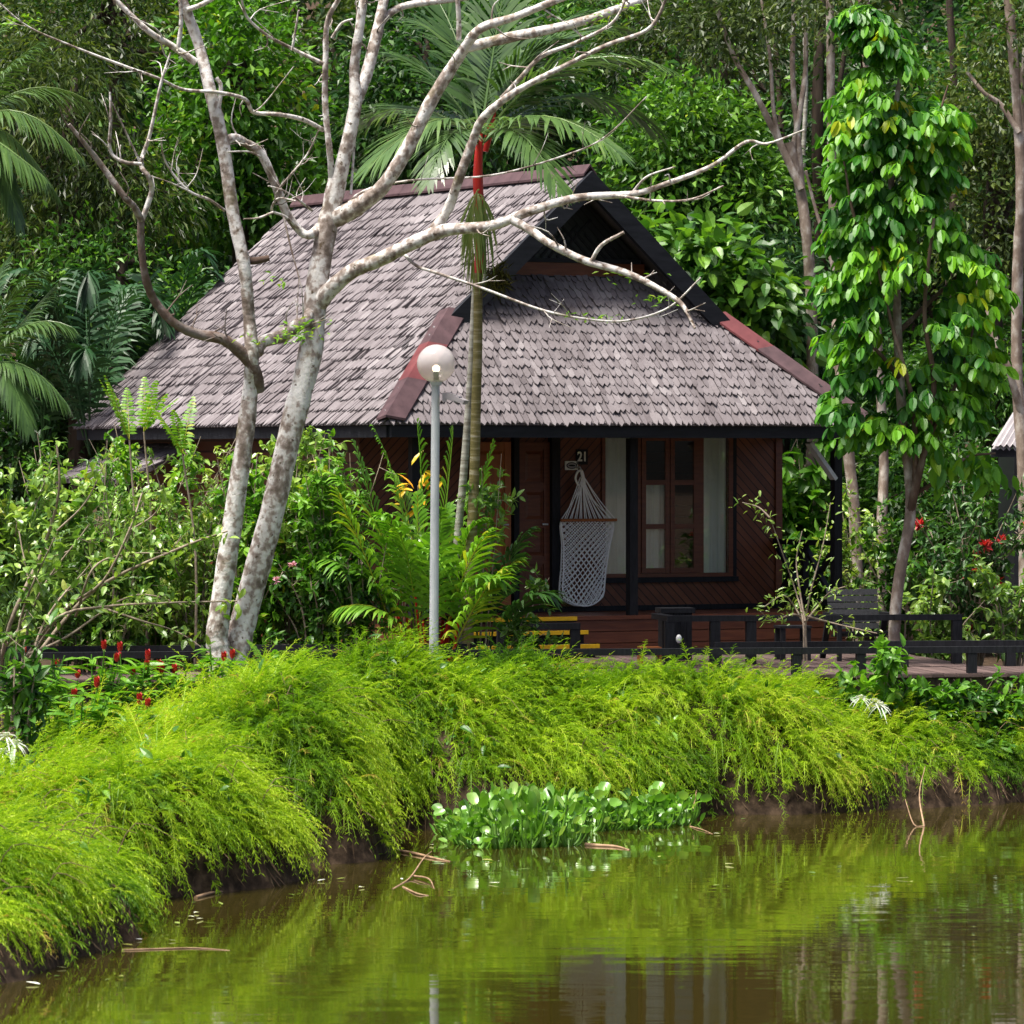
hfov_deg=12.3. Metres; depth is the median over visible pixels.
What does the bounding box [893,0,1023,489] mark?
forest tree
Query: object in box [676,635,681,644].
deck light
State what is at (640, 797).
water hyacinth
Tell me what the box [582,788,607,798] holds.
water hyacinth
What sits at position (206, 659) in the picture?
red ginger
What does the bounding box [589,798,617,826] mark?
water hyacinth
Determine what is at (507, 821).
water hyacinth
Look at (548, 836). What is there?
water hyacinth
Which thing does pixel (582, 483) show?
hammock
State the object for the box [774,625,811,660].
side table
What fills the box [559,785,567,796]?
water hyacinth
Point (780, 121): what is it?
forest tree
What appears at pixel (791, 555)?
broadleaf shrub
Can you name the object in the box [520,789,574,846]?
water hyacinth
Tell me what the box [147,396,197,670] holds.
tree fern
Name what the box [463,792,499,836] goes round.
water hyacinth
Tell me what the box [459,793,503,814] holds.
water hyacinth
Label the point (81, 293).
feather palm
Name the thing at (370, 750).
bank ferns
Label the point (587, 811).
water hyacinth
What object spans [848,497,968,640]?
shrub
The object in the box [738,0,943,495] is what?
forest tree
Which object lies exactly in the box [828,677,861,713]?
leafy plant
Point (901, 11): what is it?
forest tree
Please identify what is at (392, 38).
forest tree
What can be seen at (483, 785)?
bank roots
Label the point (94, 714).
red ginger
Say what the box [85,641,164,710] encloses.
red ginger
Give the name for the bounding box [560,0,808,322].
forest tree
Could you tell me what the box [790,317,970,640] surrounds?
forest tree
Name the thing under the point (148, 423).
tree fern
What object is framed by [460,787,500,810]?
water hyacinth
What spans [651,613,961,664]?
terrace railing
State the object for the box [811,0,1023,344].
forest tree
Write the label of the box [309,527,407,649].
flowering shrub
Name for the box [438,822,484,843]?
water hyacinth
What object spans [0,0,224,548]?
forest tree
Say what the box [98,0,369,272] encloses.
forest tree
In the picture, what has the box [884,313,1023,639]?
forest tree
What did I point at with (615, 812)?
water hyacinth
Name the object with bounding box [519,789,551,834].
water hyacinth
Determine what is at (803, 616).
thin sapling
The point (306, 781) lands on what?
dead stems
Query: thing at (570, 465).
oval sign
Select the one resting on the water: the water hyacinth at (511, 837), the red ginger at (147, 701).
the water hyacinth at (511, 837)
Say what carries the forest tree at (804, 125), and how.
on the ground
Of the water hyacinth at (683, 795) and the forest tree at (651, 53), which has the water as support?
the water hyacinth at (683, 795)
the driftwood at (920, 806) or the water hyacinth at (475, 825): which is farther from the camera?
the driftwood at (920, 806)
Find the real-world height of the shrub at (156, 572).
2.584 m
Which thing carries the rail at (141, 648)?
on the boardwalk
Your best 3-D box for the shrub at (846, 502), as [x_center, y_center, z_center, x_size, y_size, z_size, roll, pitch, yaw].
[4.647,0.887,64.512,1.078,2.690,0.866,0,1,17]
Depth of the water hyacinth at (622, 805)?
49.78 m
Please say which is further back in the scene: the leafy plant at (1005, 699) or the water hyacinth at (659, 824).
the leafy plant at (1005, 699)
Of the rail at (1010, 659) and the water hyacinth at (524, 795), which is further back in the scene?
the rail at (1010, 659)
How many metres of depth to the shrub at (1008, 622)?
60.40 m
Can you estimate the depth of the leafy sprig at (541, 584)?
56.89 m
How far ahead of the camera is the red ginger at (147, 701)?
48.60 m
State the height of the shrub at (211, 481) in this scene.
3.233 m
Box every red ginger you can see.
[0,647,83,747]
[39,654,96,738]
[44,676,136,750]
[66,640,138,716]
[78,692,165,735]
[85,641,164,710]
[123,649,185,708]
[152,655,216,702]
[191,646,252,694]
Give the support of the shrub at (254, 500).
on the ground
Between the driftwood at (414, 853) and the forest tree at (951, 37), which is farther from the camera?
the forest tree at (951, 37)
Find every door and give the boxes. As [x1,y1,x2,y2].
[475,442,510,606]
[520,442,549,606]
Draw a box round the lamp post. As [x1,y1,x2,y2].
[417,344,468,663]
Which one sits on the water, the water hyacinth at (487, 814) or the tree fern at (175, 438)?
the water hyacinth at (487, 814)
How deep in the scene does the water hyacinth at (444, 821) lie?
48.68 m
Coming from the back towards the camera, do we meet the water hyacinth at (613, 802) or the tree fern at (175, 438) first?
the tree fern at (175, 438)
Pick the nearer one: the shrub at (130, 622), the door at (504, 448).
the shrub at (130, 622)
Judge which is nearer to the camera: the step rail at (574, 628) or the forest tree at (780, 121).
the step rail at (574, 628)
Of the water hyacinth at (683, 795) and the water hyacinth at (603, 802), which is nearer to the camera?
the water hyacinth at (603, 802)
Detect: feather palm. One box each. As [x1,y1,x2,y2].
[0,262,175,454]
[0,287,143,454]
[30,247,229,377]
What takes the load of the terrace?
on the ground
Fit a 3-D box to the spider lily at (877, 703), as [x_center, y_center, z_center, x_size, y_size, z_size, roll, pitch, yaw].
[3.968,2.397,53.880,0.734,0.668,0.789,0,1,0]
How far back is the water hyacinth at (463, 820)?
47.98 m
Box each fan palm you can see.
[0,17,96,239]
[0,252,79,443]
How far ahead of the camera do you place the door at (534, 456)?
61.79 m
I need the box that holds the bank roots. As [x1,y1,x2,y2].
[0,736,1023,979]
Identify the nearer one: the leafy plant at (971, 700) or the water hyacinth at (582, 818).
the water hyacinth at (582, 818)
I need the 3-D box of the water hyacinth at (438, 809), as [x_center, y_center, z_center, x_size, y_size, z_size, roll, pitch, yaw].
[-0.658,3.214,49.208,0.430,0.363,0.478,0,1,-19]
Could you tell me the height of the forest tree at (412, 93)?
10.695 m
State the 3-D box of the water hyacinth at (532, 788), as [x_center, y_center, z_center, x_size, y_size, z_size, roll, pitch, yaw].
[0.175,3.100,48.026,0.548,0.650,0.513,-1,1,-40]
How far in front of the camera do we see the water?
38.63 m
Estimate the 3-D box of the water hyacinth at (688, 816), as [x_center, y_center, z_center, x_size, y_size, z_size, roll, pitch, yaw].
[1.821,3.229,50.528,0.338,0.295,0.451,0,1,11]
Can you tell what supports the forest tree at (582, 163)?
on the ground
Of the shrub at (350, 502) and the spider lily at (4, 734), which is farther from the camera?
the shrub at (350, 502)
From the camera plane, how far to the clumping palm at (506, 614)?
56.57 m
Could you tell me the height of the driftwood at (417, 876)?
0.179 m
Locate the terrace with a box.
[565,654,965,668]
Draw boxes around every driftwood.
[123,947,229,950]
[194,891,222,897]
[392,851,434,895]
[398,849,450,861]
[584,843,629,849]
[689,785,711,833]
[905,768,924,826]
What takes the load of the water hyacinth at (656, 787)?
on the water
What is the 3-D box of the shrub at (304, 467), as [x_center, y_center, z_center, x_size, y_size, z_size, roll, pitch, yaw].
[-2.718,0.568,56.837,1.632,3.494,1.065,0,1,0]
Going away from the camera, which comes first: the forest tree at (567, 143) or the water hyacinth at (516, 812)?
the water hyacinth at (516, 812)
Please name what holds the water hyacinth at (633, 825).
on the water
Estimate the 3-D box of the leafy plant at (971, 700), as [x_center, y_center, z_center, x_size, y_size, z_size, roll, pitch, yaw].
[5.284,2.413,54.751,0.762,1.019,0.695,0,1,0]
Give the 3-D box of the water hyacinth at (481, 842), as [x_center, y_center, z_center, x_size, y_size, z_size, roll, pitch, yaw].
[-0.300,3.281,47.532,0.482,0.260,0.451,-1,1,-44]
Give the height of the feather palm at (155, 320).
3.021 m
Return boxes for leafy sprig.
[379,516,424,640]
[486,562,563,656]
[500,610,533,656]
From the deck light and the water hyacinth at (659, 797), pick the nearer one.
the water hyacinth at (659, 797)
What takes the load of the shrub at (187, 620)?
on the ground
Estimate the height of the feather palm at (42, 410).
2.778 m
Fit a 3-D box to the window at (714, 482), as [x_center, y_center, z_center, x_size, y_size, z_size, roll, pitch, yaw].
[2.054,-0.065,62.755,2.117,1.990,0.131,0,1,-28]
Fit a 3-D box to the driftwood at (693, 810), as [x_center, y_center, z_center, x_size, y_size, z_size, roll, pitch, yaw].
[2.013,3.077,51.448,0.284,0.512,4.330,0,1,2]
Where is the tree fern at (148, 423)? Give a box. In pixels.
[134,377,178,701]
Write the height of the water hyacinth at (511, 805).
0.531 m
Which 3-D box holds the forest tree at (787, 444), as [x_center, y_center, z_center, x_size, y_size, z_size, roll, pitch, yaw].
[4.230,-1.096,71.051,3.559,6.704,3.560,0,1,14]
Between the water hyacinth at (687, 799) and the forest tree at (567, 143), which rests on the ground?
the forest tree at (567, 143)
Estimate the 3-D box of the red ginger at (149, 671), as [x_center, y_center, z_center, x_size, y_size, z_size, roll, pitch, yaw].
[-3.879,1.924,51.050,0.805,0.932,0.754,0,1,0]
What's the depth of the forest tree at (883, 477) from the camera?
66.90 m
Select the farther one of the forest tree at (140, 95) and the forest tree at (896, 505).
the forest tree at (140, 95)
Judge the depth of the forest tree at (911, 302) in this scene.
75.51 m
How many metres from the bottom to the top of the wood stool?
0.200 m
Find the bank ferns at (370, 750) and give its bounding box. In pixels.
[0,618,1023,985]
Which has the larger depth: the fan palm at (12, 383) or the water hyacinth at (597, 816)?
the fan palm at (12, 383)
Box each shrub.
[0,432,140,671]
[0,451,112,705]
[0,459,105,672]
[0,525,109,725]
[0,608,64,773]
[1,438,245,685]
[33,436,143,701]
[55,490,194,668]
[65,484,179,701]
[70,423,245,698]
[80,438,235,670]
[137,447,239,670]
[158,436,270,669]
[193,451,293,669]
[218,425,351,669]
[261,531,360,664]
[264,483,338,643]
[285,428,364,659]
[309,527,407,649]
[315,433,403,641]
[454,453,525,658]
[782,439,867,608]
[782,519,865,622]
[811,478,892,640]
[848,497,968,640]
[888,568,1001,662]
[904,448,1023,665]
[966,538,1023,665]
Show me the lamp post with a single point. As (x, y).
(436, 365)
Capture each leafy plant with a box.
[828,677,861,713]
[831,633,913,726]
[895,675,934,721]
[903,675,968,728]
[942,678,1002,738]
[971,664,1023,742]
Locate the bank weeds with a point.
(226, 780)
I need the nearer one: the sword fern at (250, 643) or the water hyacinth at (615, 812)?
the water hyacinth at (615, 812)
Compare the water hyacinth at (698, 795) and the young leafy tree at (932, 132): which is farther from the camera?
the young leafy tree at (932, 132)
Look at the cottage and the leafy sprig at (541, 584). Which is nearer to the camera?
the leafy sprig at (541, 584)
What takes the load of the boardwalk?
on the ground
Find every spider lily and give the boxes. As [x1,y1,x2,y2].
[0,732,43,781]
[849,694,891,747]
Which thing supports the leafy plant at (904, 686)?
on the ground
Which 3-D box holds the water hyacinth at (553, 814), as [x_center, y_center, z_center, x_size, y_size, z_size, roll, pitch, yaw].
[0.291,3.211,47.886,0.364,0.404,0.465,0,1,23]
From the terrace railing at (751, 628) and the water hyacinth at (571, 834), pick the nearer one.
the water hyacinth at (571, 834)
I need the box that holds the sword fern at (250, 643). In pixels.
[231,640,312,669]
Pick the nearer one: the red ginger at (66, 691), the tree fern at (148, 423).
the red ginger at (66, 691)
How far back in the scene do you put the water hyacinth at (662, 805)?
50.59 m
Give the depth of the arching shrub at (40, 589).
51.33 m
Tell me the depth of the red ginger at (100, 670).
50.29 m
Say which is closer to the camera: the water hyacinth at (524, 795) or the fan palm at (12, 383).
the water hyacinth at (524, 795)
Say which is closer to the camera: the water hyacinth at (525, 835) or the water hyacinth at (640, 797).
the water hyacinth at (525, 835)
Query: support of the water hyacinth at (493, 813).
on the water
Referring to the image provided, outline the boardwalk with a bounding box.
[2,666,1023,709]
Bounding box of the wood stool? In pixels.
[637,646,661,663]
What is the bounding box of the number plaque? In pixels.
[576,449,587,464]
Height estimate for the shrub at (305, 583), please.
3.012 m
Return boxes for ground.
[0,0,1023,984]
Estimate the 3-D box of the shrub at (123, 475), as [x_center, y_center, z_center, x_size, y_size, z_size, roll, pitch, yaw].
[-4.225,0.612,57.398,2.271,3.396,1.323,0,1,0]
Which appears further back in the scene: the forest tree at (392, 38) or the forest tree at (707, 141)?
the forest tree at (392, 38)
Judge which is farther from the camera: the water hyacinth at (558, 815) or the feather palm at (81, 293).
the feather palm at (81, 293)
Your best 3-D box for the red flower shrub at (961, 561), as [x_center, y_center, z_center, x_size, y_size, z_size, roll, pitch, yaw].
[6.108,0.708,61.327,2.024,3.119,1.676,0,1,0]
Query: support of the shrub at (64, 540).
on the ground
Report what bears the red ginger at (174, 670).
on the ground
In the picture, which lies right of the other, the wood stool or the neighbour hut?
the neighbour hut
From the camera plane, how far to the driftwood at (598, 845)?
47.68 m
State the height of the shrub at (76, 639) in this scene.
3.230 m
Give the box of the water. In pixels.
[0,802,1023,1023]
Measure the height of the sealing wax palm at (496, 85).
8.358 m
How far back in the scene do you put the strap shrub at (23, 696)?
44.95 m
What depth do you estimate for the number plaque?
62.13 m
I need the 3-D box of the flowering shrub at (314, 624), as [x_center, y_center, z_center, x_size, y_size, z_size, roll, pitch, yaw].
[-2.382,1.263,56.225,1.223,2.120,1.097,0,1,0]
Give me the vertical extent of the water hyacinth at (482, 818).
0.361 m
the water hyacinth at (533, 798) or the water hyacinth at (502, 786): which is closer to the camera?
the water hyacinth at (533, 798)
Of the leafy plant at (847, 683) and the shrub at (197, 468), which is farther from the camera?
the shrub at (197, 468)
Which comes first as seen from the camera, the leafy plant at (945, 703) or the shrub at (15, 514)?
the leafy plant at (945, 703)
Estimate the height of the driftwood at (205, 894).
0.042 m
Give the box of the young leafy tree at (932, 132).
[806,4,1020,640]
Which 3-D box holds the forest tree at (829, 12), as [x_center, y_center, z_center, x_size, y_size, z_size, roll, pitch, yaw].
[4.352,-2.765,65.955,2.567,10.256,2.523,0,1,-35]
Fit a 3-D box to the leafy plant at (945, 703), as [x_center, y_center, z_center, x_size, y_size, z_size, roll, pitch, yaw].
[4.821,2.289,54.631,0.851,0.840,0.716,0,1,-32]
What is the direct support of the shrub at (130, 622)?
on the ground
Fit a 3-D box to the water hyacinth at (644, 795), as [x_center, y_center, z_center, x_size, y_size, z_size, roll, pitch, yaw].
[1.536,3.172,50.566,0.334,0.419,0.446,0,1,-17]
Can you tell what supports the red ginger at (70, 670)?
on the ground
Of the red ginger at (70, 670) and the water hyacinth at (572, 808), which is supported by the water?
the water hyacinth at (572, 808)
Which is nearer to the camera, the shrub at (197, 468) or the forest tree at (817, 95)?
the shrub at (197, 468)
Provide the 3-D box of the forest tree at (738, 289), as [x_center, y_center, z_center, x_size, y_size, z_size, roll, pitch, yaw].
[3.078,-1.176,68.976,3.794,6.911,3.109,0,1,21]
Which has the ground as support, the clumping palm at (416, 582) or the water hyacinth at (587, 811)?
the clumping palm at (416, 582)
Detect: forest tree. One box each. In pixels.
[0,0,104,486]
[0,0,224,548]
[0,0,231,491]
[0,0,247,537]
[0,185,228,593]
[0,315,139,644]
[10,163,311,379]
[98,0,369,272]
[134,0,343,269]
[217,0,444,239]
[273,0,608,189]
[327,0,580,425]
[419,0,687,191]
[481,0,685,204]
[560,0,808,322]
[566,44,828,268]
[567,0,851,217]
[621,0,852,506]
[628,194,855,369]
[687,0,942,357]
[727,0,914,640]
[727,214,909,607]
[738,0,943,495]
[770,6,784,258]
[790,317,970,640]
[794,400,1000,636]
[801,0,807,465]
[806,22,1023,607]
[811,0,852,512]
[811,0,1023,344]
[862,0,888,639]
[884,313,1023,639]
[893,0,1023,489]
[894,0,1023,665]
[898,9,1023,639]
[945,0,958,611]
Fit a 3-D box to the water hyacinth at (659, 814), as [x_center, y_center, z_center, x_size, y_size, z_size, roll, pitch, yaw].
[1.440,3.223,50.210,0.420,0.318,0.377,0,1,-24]
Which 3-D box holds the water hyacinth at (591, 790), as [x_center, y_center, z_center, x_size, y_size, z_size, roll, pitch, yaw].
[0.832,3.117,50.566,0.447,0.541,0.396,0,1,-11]
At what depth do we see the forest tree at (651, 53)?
76.61 m
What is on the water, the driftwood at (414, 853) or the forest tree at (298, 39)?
the driftwood at (414, 853)
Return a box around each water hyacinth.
[427,808,460,831]
[429,803,454,835]
[436,814,460,835]
[437,813,468,838]
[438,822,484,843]
[444,808,452,815]
[449,818,480,844]
[453,826,496,848]
[454,816,488,837]
[458,802,487,843]
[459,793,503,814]
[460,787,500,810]
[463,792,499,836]
[473,785,513,810]
[473,814,499,836]
[482,780,525,801]
[483,817,518,846]
[484,806,520,824]
[487,809,518,848]
[490,781,528,795]
[490,808,525,843]
[497,785,544,843]
[498,785,524,804]
[498,799,537,846]
[504,791,528,834]
[514,804,549,847]
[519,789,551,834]
[519,810,558,844]
[520,781,544,791]
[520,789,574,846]
[536,793,575,843]
[540,785,572,822]
[545,824,562,844]
[547,787,574,806]
[547,789,586,820]
[547,810,591,845]
[554,789,589,833]
[556,808,580,836]
[557,795,595,838]
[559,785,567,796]
[565,813,585,842]
[568,782,612,822]
[572,806,589,833]
[573,779,610,797]
[576,791,609,831]
[577,812,592,837]
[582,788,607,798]
[589,797,610,829]
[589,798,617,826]
[592,817,622,828]
[593,794,650,829]
[598,801,629,829]
[612,801,636,826]
[616,805,661,828]
[618,791,660,819]
[623,781,677,810]
[630,793,666,826]
[637,805,670,826]
[639,790,668,814]
[643,808,678,828]
[654,790,684,814]
[657,801,690,825]
[666,802,696,825]
[667,791,711,824]
[679,798,700,817]
[690,792,700,818]
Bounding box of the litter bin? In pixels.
[655,607,694,659]
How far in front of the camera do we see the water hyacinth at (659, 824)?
50.07 m
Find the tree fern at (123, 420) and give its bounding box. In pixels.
[99,375,137,700]
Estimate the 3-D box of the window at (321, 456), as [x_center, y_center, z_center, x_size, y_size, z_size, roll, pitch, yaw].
[-2.642,-0.169,61.934,0.042,1.250,1.100,0,1,-28]
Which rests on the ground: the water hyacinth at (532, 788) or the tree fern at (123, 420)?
the tree fern at (123, 420)
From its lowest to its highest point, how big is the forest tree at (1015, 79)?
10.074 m
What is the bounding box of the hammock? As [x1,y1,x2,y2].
[559,466,616,606]
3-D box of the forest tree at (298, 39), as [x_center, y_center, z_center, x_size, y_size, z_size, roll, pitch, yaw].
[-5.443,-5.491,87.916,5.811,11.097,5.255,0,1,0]
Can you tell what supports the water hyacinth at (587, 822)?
on the water
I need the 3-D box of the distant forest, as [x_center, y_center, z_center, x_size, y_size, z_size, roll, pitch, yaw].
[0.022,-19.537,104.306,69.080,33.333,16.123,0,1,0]
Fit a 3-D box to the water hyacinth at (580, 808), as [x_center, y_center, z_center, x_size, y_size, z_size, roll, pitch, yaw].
[0.624,3.157,48.556,0.404,0.500,0.538,0,1,17]
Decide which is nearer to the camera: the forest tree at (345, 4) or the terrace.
the terrace
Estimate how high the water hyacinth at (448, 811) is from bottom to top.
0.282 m
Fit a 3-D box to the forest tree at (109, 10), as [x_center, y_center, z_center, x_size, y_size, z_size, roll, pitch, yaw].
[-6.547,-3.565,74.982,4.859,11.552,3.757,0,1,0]
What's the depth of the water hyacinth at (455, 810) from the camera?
49.54 m
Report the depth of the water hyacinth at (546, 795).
48.66 m
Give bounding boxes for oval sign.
[565,461,577,469]
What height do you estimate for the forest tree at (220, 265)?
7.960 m
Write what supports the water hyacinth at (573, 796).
on the water
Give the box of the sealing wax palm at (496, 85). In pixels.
[333,0,685,648]
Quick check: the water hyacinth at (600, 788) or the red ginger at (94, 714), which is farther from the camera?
the water hyacinth at (600, 788)
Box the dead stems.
[0,643,1023,894]
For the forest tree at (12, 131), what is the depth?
85.61 m
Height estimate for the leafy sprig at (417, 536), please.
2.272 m
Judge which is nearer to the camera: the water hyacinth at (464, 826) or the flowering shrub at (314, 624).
the water hyacinth at (464, 826)
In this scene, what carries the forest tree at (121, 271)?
on the ground
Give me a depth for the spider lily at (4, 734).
43.37 m
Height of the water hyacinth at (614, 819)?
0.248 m
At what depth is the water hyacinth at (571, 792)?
49.44 m
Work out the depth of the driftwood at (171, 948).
37.70 m
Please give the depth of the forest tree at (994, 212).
71.58 m
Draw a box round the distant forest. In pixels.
[0,0,1023,337]
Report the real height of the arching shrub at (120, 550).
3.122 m
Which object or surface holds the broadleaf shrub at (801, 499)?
on the ground
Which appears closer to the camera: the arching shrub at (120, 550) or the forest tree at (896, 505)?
the arching shrub at (120, 550)
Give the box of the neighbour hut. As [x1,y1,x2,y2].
[991,413,1018,658]
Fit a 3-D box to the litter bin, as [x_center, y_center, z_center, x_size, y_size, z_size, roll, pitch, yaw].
[2.018,1.504,58.613,0.430,0.640,0.415,0,1,-9]
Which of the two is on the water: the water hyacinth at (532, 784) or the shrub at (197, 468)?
the water hyacinth at (532, 784)
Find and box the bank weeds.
[0,634,1023,887]
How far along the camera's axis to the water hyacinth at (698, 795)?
51.30 m
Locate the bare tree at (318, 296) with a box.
[0,0,803,679]
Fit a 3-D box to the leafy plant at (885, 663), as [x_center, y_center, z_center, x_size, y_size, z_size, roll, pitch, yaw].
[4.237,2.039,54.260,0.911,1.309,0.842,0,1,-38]
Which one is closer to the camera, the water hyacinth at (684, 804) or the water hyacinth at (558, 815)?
the water hyacinth at (558, 815)
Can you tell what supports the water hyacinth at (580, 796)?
on the water
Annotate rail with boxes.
[4,646,1023,676]
[5,643,475,668]
[496,623,579,666]
[711,640,1023,667]
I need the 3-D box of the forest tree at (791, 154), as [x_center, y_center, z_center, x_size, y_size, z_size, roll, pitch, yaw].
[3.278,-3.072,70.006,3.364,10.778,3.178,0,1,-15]
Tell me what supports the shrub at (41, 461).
on the ground
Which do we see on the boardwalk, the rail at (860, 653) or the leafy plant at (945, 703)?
the rail at (860, 653)
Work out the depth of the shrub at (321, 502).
56.08 m
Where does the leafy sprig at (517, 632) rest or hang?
on the ground
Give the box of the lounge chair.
[819,589,888,660]
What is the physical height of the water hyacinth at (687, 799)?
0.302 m
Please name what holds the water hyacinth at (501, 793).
on the water
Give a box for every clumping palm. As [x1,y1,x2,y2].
[312,418,528,667]
[413,512,572,663]
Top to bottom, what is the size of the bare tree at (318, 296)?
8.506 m
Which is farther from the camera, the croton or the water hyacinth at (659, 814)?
the croton
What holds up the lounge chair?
on the terrace
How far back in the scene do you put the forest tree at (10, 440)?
71.44 m
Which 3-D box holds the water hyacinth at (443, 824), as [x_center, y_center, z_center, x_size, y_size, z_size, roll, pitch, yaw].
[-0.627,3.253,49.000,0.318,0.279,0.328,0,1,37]
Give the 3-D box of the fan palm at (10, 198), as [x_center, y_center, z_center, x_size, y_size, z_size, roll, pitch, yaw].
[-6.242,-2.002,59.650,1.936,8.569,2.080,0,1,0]
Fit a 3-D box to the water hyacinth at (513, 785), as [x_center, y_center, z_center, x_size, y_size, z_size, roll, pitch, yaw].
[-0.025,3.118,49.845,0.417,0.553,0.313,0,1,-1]
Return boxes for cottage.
[55,164,867,670]
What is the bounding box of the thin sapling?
[728,490,887,660]
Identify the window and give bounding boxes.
[293,451,328,477]
[597,438,738,582]
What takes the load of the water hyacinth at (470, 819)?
on the water
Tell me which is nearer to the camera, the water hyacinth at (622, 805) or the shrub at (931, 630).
the water hyacinth at (622, 805)
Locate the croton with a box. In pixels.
[390,450,441,642]
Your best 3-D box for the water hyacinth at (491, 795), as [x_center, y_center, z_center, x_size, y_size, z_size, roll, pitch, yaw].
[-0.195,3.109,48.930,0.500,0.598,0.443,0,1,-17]

